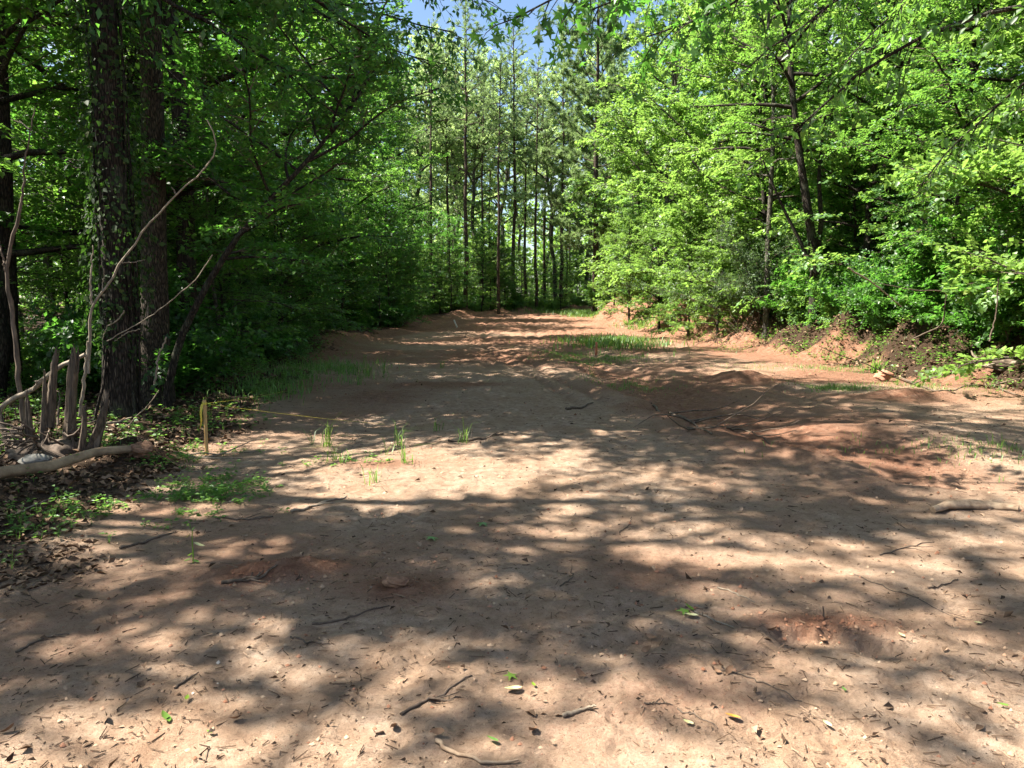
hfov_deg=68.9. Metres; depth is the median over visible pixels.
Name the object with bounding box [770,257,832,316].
leafy shrub
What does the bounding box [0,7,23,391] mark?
dark edge tree
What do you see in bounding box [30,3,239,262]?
broadleaf tree
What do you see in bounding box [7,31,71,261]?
broadleaf tree
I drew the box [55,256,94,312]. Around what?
sapling
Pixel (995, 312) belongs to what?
dead pole
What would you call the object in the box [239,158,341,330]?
sapling
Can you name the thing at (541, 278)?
sapling
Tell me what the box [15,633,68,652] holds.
fallen twig
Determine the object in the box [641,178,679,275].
woodland tree
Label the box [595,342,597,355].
marker stake
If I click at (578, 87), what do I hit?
pine tree
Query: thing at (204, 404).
survey stake
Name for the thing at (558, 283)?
sapling
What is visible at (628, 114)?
bright maple tree
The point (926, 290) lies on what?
dead pole
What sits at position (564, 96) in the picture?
pine tree
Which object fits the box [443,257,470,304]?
sapling
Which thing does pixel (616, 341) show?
bank grass
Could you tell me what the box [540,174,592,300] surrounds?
woodland tree
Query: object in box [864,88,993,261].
sapling
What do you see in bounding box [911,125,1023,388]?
bright maple tree
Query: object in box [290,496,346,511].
fallen twig
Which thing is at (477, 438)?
fallen twig
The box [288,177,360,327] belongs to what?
sapling
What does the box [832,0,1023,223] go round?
broadleaf tree
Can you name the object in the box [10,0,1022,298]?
sky
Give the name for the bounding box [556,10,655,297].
pine tree
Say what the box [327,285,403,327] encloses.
leafy shrub
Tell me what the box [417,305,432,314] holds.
leafy shrub
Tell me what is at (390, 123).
broadleaf tree
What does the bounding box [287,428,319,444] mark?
grass tuft
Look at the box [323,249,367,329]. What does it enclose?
sapling
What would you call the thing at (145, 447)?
clay lump
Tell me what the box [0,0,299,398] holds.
broadleaf tree
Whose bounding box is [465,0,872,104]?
sweetgum tree
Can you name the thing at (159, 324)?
straight bark tree
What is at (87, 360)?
dead branch
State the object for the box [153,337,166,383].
dead pole
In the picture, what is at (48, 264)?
sapling
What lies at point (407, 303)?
leafy shrub
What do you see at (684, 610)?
fallen leaf
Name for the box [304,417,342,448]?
grass tuft
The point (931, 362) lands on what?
bank litter
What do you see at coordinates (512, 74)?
pine tree
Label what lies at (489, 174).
pine tree
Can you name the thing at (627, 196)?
oak tree
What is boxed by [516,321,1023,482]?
short grass
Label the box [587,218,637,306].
bright maple tree
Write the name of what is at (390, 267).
sapling
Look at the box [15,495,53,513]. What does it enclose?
fallen twig
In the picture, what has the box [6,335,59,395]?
leafy shrub
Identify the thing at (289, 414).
string
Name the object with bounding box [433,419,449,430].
grass tuft
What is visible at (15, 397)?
leaning grey limb
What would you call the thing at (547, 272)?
sapling
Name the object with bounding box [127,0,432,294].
broadleaf tree
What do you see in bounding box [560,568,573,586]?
fallen twig
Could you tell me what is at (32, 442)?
broken stump
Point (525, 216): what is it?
pine tree
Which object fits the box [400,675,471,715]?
fallen twig
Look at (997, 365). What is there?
root wad
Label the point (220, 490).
weeds
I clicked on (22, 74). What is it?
broadleaf tree
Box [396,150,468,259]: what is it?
oak tree
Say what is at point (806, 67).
broadleaf tree
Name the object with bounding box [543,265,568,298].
sapling
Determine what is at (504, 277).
sapling
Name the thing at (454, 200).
oak tree
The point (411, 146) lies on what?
broadleaf tree
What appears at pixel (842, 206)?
sapling
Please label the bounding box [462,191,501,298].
woodland tree
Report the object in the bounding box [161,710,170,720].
fallen leaf
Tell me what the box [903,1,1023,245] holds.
broadleaf tree
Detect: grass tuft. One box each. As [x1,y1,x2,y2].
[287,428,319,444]
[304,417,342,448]
[306,444,338,460]
[337,449,359,463]
[351,371,363,384]
[357,460,384,485]
[361,353,383,375]
[376,355,392,372]
[380,437,399,454]
[381,436,435,464]
[391,418,414,446]
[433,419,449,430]
[435,416,489,442]
[863,356,899,372]
[981,432,1018,451]
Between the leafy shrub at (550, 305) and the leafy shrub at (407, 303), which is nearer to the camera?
the leafy shrub at (407, 303)
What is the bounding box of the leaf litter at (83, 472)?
[0,327,382,596]
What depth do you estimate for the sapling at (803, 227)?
23.63 m
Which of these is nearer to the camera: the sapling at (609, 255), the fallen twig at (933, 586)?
the fallen twig at (933, 586)
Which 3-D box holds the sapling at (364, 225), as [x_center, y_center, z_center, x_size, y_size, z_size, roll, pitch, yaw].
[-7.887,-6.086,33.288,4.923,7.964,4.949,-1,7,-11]
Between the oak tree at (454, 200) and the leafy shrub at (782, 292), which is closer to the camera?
the leafy shrub at (782, 292)
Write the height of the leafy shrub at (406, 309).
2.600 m
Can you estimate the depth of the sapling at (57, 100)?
12.91 m
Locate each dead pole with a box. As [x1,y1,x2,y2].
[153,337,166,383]
[848,267,901,306]
[875,282,946,338]
[989,277,998,340]
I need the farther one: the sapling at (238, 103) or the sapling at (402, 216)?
the sapling at (402, 216)
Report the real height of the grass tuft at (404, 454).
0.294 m
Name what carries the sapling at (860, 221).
on the ground at (492, 347)
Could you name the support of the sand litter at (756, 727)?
on the ground at (492, 347)
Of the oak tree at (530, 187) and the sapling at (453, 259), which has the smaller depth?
the sapling at (453, 259)
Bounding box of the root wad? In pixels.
[971,350,1022,371]
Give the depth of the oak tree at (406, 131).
55.91 m
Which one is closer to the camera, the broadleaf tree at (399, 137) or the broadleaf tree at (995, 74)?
the broadleaf tree at (995, 74)
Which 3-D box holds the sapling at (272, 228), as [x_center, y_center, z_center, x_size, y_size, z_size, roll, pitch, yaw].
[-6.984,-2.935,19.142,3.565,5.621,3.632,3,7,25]
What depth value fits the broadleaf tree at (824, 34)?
30.00 m
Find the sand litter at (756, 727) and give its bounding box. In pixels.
[0,369,1023,767]
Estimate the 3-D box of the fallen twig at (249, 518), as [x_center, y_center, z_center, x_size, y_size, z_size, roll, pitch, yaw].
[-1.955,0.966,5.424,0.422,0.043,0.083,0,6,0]
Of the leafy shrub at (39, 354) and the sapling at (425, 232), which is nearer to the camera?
the leafy shrub at (39, 354)
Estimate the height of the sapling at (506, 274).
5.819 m
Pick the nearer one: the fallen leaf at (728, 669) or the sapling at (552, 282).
the fallen leaf at (728, 669)
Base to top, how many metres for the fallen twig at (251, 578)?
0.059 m
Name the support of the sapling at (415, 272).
on the ground at (492, 347)
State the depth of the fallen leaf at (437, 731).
2.75 m
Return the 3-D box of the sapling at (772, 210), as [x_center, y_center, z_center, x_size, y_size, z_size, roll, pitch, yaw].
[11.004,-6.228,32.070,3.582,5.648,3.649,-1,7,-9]
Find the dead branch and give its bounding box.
[78,119,216,415]
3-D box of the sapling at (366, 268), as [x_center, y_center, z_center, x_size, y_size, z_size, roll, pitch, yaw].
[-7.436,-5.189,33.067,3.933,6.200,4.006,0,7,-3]
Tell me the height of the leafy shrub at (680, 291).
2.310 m
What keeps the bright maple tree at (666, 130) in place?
on the ground at (492, 347)
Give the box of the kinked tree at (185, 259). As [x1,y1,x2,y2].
[134,0,307,381]
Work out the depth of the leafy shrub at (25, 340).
14.10 m
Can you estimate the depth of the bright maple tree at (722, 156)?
26.71 m
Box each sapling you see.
[0,107,35,437]
[0,184,53,361]
[7,27,246,341]
[9,39,225,360]
[10,56,98,327]
[10,91,83,368]
[12,98,94,350]
[13,145,86,317]
[17,246,55,331]
[21,165,139,315]
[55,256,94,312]
[69,84,322,370]
[71,29,318,366]
[74,216,201,359]
[92,161,266,383]
[139,138,286,370]
[169,195,302,363]
[196,170,322,358]
[198,170,317,342]
[199,181,294,361]
[224,136,356,356]
[230,213,330,312]
[232,173,362,352]
[233,152,348,353]
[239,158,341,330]
[264,133,379,337]
[287,164,388,329]
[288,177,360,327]
[296,228,370,328]
[309,188,396,330]
[316,198,393,297]
[318,198,383,327]
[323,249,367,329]
[343,200,397,323]
[352,229,404,327]
[353,195,432,326]
[358,241,412,315]
[359,184,436,313]
[363,222,425,322]
[379,222,436,319]
[380,213,438,302]
[384,206,446,306]
[387,229,428,315]
[395,211,437,277]
[405,233,450,303]
[411,247,444,307]
[412,208,470,305]
[418,224,470,312]
[421,211,482,311]
[423,250,457,299]
[423,257,460,313]
[441,237,471,294]
[442,233,474,300]
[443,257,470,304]
[454,227,511,310]
[459,250,483,306]
[463,227,506,304]
[468,217,521,310]
[468,223,518,306]
[474,246,523,307]
[481,243,526,308]
[486,248,519,295]
[487,253,519,308]
[505,245,544,305]
[507,245,530,293]
[508,250,531,295]
[520,261,549,297]
[530,259,550,297]
[531,249,573,300]
[533,255,552,300]
[541,248,576,309]
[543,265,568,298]
[550,270,576,299]
[558,252,581,302]
[563,252,589,303]
[569,253,589,296]
[576,225,609,301]
[599,232,634,281]
[703,185,746,269]
[725,156,793,276]
[726,186,790,267]
[736,175,797,211]
[770,184,835,268]
[779,203,851,311]
[780,107,894,252]
[782,87,922,273]
[801,138,910,258]
[826,170,896,262]
[827,154,912,268]
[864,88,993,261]
[880,197,947,266]
[887,189,952,256]
[926,94,1023,256]
[959,87,1023,228]
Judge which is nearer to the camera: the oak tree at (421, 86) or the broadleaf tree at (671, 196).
the broadleaf tree at (671, 196)
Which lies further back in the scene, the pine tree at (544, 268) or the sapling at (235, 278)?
the pine tree at (544, 268)
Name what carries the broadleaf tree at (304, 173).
on the ground at (492, 347)
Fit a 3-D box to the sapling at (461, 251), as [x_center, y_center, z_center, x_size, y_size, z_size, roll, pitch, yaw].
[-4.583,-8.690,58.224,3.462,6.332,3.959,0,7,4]
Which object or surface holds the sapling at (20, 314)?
on the ground at (492, 347)
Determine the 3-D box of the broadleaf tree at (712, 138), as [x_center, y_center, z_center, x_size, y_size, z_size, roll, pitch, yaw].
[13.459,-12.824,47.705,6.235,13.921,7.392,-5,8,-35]
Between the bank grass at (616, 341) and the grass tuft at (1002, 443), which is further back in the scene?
the bank grass at (616, 341)
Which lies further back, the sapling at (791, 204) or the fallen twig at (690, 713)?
the sapling at (791, 204)
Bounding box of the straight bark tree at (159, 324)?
[71,0,175,407]
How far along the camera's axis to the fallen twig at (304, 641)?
3.51 m
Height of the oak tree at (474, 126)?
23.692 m
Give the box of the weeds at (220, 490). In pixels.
[0,326,411,568]
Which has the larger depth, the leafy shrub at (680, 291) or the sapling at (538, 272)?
the sapling at (538, 272)
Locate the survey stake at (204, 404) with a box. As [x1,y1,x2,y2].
[200,400,208,454]
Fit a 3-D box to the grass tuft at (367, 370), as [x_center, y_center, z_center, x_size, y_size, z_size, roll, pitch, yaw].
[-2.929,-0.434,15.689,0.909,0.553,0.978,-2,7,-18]
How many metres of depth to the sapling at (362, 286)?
31.82 m
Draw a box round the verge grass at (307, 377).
[184,345,399,410]
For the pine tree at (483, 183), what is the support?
on the ground at (492, 347)
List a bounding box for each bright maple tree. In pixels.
[560,61,696,296]
[574,0,739,284]
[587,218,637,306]
[593,202,656,321]
[603,0,831,300]
[619,204,694,329]
[643,193,727,335]
[654,0,859,308]
[671,0,953,272]
[672,191,771,334]
[734,0,1023,314]
[880,0,1023,313]
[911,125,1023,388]
[940,0,1023,289]
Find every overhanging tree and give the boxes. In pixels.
[22,0,514,168]
[662,0,1023,225]
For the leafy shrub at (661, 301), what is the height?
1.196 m
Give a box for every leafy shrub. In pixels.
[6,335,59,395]
[19,325,40,373]
[24,296,227,396]
[34,260,307,397]
[207,277,323,357]
[231,304,323,359]
[326,291,367,329]
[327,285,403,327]
[357,287,415,326]
[395,298,427,317]
[415,298,442,312]
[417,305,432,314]
[421,304,437,313]
[435,294,465,312]
[453,293,475,311]
[471,288,492,309]
[473,304,488,311]
[503,289,535,309]
[524,297,544,309]
[541,302,559,310]
[543,297,564,307]
[568,294,587,305]
[578,294,589,305]
[579,282,612,309]
[612,271,657,301]
[641,273,671,292]
[650,292,671,303]
[655,260,700,299]
[723,245,781,287]
[752,241,848,322]
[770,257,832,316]
[777,277,824,324]
[790,254,900,316]
[794,242,878,327]
[798,259,872,295]
[815,292,847,328]
[821,254,920,332]
[834,264,920,334]
[872,203,1023,329]
[912,222,1023,347]
[1001,234,1023,258]
[1005,269,1023,327]
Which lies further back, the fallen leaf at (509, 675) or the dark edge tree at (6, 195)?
the dark edge tree at (6, 195)
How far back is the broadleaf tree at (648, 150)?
47.61 m
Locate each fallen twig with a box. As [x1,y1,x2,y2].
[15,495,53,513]
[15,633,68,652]
[105,390,262,458]
[106,417,133,423]
[119,531,175,548]
[166,469,208,480]
[174,672,198,688]
[215,513,272,520]
[221,564,277,583]
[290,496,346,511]
[290,636,329,646]
[312,605,388,624]
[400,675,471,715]
[435,738,518,763]
[448,429,503,441]
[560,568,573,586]
[562,704,596,717]
[565,402,593,409]
[633,401,759,434]
[644,701,672,704]
[677,708,717,727]
[686,383,798,444]
[694,610,733,627]
[717,586,754,602]
[720,659,801,700]
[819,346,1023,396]
[853,573,970,619]
[879,542,932,555]
[927,578,957,588]
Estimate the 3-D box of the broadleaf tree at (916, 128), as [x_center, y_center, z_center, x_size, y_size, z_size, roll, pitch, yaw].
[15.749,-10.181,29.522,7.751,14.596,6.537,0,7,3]
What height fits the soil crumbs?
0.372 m
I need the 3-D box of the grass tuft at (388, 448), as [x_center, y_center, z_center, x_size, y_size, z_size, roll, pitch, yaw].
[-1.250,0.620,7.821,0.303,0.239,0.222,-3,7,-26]
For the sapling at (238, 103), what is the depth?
13.92 m
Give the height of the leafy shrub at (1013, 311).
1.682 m
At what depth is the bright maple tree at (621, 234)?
39.32 m
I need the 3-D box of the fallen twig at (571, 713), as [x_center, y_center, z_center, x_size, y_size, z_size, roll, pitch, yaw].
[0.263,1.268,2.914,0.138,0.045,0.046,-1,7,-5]
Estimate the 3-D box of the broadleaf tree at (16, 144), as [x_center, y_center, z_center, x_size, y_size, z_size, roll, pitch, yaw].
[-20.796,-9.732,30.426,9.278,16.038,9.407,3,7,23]
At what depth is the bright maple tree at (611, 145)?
39.40 m
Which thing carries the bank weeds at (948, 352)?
on the ground at (492, 347)
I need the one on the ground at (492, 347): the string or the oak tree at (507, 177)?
the oak tree at (507, 177)
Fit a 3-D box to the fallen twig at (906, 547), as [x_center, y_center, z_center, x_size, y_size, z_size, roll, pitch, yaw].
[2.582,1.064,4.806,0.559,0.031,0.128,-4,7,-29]
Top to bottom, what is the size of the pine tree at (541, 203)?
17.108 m
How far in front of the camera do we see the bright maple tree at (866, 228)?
21.54 m
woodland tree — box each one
[354,101,409,285]
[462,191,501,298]
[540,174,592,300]
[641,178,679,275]
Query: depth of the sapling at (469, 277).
63.07 m
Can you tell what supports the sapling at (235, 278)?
on the ground at (492, 347)
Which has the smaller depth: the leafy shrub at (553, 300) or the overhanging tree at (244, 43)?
the overhanging tree at (244, 43)
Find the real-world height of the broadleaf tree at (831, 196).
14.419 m
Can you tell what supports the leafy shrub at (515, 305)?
on the ground at (492, 347)
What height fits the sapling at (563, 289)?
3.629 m
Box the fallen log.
[0,445,139,478]
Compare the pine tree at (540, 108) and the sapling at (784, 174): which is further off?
the pine tree at (540, 108)
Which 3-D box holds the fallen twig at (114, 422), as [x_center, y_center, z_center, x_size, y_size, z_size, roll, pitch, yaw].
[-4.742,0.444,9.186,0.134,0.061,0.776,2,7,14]
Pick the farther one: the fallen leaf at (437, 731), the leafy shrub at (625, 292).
the leafy shrub at (625, 292)
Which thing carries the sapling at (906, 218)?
on the ground at (492, 347)
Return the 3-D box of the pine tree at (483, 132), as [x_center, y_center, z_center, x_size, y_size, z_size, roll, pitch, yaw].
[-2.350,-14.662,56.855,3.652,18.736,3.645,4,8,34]
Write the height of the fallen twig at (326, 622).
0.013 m
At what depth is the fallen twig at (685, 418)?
9.21 m
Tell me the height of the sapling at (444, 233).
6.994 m
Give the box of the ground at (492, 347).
[0,291,1023,767]
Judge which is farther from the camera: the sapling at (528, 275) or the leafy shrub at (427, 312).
the sapling at (528, 275)
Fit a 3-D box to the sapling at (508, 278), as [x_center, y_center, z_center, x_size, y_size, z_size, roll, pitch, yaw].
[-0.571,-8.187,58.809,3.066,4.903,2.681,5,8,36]
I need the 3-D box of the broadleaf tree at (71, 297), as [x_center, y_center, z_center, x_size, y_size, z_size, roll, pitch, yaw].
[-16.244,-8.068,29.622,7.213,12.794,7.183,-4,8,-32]
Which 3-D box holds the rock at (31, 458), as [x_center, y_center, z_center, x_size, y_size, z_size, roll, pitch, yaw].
[-4.316,0.686,6.777,0.311,0.112,0.190,0,6,0]
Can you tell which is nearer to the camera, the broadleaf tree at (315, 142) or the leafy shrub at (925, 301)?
the leafy shrub at (925, 301)
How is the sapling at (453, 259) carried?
on the ground at (492, 347)
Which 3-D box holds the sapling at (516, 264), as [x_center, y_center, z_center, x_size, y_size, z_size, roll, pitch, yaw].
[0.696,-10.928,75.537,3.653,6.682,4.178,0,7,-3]
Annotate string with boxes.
[211,404,376,423]
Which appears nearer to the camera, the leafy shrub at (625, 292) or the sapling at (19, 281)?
the sapling at (19, 281)
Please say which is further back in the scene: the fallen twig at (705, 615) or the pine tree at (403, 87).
the pine tree at (403, 87)
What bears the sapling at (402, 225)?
on the ground at (492, 347)
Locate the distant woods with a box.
[17,194,1014,305]
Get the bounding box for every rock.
[17,453,53,463]
[382,576,408,587]
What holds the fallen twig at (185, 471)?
on the ground at (492, 347)
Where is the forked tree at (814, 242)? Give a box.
[683,0,923,327]
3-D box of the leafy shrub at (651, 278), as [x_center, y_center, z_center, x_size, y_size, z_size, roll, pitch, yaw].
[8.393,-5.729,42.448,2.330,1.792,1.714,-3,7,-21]
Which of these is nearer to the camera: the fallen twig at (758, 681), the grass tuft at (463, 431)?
the fallen twig at (758, 681)
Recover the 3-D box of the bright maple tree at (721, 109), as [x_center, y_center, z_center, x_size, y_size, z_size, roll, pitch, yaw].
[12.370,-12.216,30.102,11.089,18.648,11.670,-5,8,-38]
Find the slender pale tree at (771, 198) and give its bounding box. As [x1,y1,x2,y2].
[674,0,862,338]
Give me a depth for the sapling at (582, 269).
64.44 m
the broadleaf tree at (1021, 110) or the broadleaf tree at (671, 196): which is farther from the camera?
the broadleaf tree at (671, 196)
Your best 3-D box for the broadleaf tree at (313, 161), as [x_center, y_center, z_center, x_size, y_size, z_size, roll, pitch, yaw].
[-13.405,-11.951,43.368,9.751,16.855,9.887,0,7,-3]
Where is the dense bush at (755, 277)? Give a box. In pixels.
[620,195,863,325]
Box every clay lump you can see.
[131,440,156,458]
[873,369,894,381]
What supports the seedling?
on the ground at (492, 347)
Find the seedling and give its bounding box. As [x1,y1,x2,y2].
[184,528,204,562]
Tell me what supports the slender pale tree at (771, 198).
on the ground at (492, 347)
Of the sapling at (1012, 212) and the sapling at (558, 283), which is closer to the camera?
the sapling at (1012, 212)
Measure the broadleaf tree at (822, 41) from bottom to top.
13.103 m
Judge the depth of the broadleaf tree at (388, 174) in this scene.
37.18 m
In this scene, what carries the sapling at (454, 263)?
on the ground at (492, 347)
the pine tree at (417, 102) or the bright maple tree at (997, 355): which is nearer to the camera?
the bright maple tree at (997, 355)
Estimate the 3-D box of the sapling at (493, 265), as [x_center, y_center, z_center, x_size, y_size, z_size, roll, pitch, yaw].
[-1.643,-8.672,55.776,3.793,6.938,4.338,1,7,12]
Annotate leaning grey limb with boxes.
[0,353,86,412]
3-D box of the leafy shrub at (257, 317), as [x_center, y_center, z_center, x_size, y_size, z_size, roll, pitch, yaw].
[-6.788,-1.506,18.554,3.156,2.435,3.427,1,7,8]
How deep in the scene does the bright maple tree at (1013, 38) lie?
15.24 m
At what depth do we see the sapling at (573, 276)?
66.14 m
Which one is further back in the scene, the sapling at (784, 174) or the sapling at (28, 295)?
the sapling at (784, 174)
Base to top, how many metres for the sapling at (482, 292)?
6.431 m
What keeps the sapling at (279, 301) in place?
on the ground at (492, 347)
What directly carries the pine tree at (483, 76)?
on the ground at (492, 347)
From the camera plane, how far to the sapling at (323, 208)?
18.85 m
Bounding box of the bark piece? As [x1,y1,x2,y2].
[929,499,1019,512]
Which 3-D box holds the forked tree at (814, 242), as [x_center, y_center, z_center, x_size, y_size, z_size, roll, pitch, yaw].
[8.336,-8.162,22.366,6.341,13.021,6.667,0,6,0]
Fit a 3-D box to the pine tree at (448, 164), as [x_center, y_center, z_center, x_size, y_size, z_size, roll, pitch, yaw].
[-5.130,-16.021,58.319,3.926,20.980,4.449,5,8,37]
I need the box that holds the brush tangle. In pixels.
[695,301,784,345]
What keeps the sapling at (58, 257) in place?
on the ground at (492, 347)
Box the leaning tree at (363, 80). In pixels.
[64,0,477,408]
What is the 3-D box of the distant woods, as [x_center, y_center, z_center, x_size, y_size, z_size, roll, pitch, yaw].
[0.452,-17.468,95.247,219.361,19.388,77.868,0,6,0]
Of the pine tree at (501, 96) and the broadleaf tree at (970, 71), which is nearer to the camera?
the broadleaf tree at (970, 71)
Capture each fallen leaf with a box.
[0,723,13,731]
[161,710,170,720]
[430,728,443,734]
[503,671,517,679]
[505,685,521,688]
[576,668,585,675]
[641,645,651,651]
[676,607,689,614]
[725,665,732,673]
[726,713,740,717]
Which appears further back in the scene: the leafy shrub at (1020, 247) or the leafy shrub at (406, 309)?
the leafy shrub at (406, 309)
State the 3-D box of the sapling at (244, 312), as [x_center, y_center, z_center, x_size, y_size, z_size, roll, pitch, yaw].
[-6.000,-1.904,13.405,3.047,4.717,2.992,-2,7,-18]
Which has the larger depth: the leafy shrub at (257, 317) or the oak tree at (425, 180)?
the oak tree at (425, 180)
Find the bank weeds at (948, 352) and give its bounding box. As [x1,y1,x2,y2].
[671,306,1023,394]
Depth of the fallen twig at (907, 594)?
4.08 m
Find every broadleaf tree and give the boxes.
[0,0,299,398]
[0,0,441,258]
[6,0,91,236]
[7,3,167,346]
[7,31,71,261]
[9,59,61,292]
[10,41,67,320]
[13,0,420,299]
[15,141,41,321]
[18,56,98,306]
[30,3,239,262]
[67,9,272,293]
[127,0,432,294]
[163,0,430,330]
[262,16,439,293]
[271,62,370,280]
[276,55,365,279]
[303,34,453,288]
[335,72,439,274]
[593,21,729,264]
[613,43,724,268]
[650,77,706,257]
[655,0,847,232]
[675,77,746,256]
[710,0,952,239]
[725,4,851,248]
[756,0,1023,264]
[775,0,942,249]
[804,0,1009,245]
[811,0,1023,265]
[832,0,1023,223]
[873,0,1023,263]
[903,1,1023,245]
[935,15,1023,232]
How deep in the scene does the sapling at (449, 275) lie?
55.67 m
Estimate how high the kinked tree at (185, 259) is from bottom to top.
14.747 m
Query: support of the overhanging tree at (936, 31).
on the ground at (492, 347)
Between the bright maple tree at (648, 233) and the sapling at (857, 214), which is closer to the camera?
the sapling at (857, 214)
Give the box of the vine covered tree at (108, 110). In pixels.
[62,0,416,419]
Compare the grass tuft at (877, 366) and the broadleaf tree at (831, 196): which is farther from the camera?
the broadleaf tree at (831, 196)
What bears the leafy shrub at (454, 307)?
on the ground at (492, 347)
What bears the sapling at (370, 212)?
on the ground at (492, 347)
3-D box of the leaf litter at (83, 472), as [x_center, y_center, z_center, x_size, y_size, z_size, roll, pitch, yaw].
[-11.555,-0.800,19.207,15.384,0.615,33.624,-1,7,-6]
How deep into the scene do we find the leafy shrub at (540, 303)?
61.21 m
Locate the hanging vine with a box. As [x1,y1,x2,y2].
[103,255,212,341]
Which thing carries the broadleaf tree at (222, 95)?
on the ground at (492, 347)
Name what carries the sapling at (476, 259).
on the ground at (492, 347)
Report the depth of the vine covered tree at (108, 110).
9.14 m
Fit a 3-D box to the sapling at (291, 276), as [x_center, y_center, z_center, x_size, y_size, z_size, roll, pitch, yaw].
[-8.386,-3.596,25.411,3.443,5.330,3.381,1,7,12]
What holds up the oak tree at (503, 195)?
on the ground at (492, 347)
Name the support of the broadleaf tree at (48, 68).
on the ground at (492, 347)
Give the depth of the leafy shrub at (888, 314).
18.28 m
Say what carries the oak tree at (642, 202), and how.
on the ground at (492, 347)
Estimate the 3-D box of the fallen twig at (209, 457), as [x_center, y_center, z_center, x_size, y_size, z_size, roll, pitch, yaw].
[-3.794,0.416,7.788,2.280,0.630,0.925,2,7,20]
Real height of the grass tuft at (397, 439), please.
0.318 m
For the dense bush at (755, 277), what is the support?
on the ground at (492, 347)
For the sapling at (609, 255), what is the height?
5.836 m
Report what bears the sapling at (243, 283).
on the ground at (492, 347)
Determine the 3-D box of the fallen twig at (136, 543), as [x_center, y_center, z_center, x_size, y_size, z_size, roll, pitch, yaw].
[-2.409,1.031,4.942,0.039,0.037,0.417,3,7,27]
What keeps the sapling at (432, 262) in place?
on the ground at (492, 347)
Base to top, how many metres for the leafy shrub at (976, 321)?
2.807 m
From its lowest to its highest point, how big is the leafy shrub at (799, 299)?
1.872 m
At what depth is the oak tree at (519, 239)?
89.54 m
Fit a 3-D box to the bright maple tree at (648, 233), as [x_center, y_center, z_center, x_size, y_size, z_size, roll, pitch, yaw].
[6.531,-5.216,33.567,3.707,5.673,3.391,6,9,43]
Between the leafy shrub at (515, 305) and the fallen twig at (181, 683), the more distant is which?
the leafy shrub at (515, 305)
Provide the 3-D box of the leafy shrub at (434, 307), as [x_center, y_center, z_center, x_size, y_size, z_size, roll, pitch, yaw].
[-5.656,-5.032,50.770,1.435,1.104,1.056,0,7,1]
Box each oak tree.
[297,22,416,276]
[379,22,468,299]
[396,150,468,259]
[401,51,471,276]
[408,114,496,291]
[409,26,500,291]
[419,71,508,288]
[421,45,541,295]
[450,49,553,287]
[477,110,549,295]
[484,58,591,299]
[503,106,591,299]
[541,30,633,295]
[592,110,669,226]
[614,144,672,265]
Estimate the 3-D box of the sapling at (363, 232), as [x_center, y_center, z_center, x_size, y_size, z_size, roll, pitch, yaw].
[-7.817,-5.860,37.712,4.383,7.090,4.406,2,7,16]
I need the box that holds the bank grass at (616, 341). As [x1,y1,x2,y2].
[491,295,736,356]
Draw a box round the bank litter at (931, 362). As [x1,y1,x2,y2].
[624,295,1023,392]
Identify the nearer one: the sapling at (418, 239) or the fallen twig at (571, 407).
the fallen twig at (571, 407)
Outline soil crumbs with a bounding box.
[0,351,1023,767]
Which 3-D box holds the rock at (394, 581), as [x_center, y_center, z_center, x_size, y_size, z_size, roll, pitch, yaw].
[-0.644,1.093,4.123,0.149,0.062,0.102,0,6,0]
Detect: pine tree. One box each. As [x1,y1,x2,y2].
[379,40,429,253]
[405,82,445,213]
[406,12,458,312]
[421,39,476,294]
[434,0,495,306]
[460,114,493,294]
[462,67,507,303]
[477,47,527,313]
[477,98,505,254]
[486,26,545,308]
[506,71,548,296]
[511,172,532,254]
[514,46,558,308]
[520,0,662,311]
[524,92,558,300]
[528,144,556,291]
[534,38,583,302]
[554,132,581,291]
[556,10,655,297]
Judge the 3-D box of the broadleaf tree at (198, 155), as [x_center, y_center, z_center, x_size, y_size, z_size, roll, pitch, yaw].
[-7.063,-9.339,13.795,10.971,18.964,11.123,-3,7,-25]
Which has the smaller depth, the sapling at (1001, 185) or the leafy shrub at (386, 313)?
the sapling at (1001, 185)
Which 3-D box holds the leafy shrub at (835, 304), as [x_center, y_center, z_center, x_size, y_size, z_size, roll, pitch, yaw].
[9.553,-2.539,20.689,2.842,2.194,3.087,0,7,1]
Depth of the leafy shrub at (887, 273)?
19.39 m
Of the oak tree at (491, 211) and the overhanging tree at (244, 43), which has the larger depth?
the oak tree at (491, 211)
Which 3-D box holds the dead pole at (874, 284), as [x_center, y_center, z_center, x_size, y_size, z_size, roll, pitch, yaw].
[7.710,-2.059,15.867,1.195,0.845,0.056,0,6,0]
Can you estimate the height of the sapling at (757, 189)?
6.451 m
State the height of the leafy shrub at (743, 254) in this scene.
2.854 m
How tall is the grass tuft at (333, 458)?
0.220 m
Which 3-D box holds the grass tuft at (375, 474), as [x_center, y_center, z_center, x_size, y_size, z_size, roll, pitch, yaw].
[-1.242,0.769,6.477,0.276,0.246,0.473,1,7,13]
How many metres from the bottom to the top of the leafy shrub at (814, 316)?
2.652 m
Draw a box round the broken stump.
[0,344,113,462]
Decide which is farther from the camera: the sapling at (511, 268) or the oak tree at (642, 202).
the oak tree at (642, 202)
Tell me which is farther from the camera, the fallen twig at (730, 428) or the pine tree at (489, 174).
the pine tree at (489, 174)
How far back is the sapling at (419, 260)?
40.65 m
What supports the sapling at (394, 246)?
on the ground at (492, 347)
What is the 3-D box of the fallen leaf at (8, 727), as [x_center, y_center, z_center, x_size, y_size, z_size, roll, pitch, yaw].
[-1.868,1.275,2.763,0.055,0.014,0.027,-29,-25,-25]
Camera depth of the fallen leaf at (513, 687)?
3.09 m

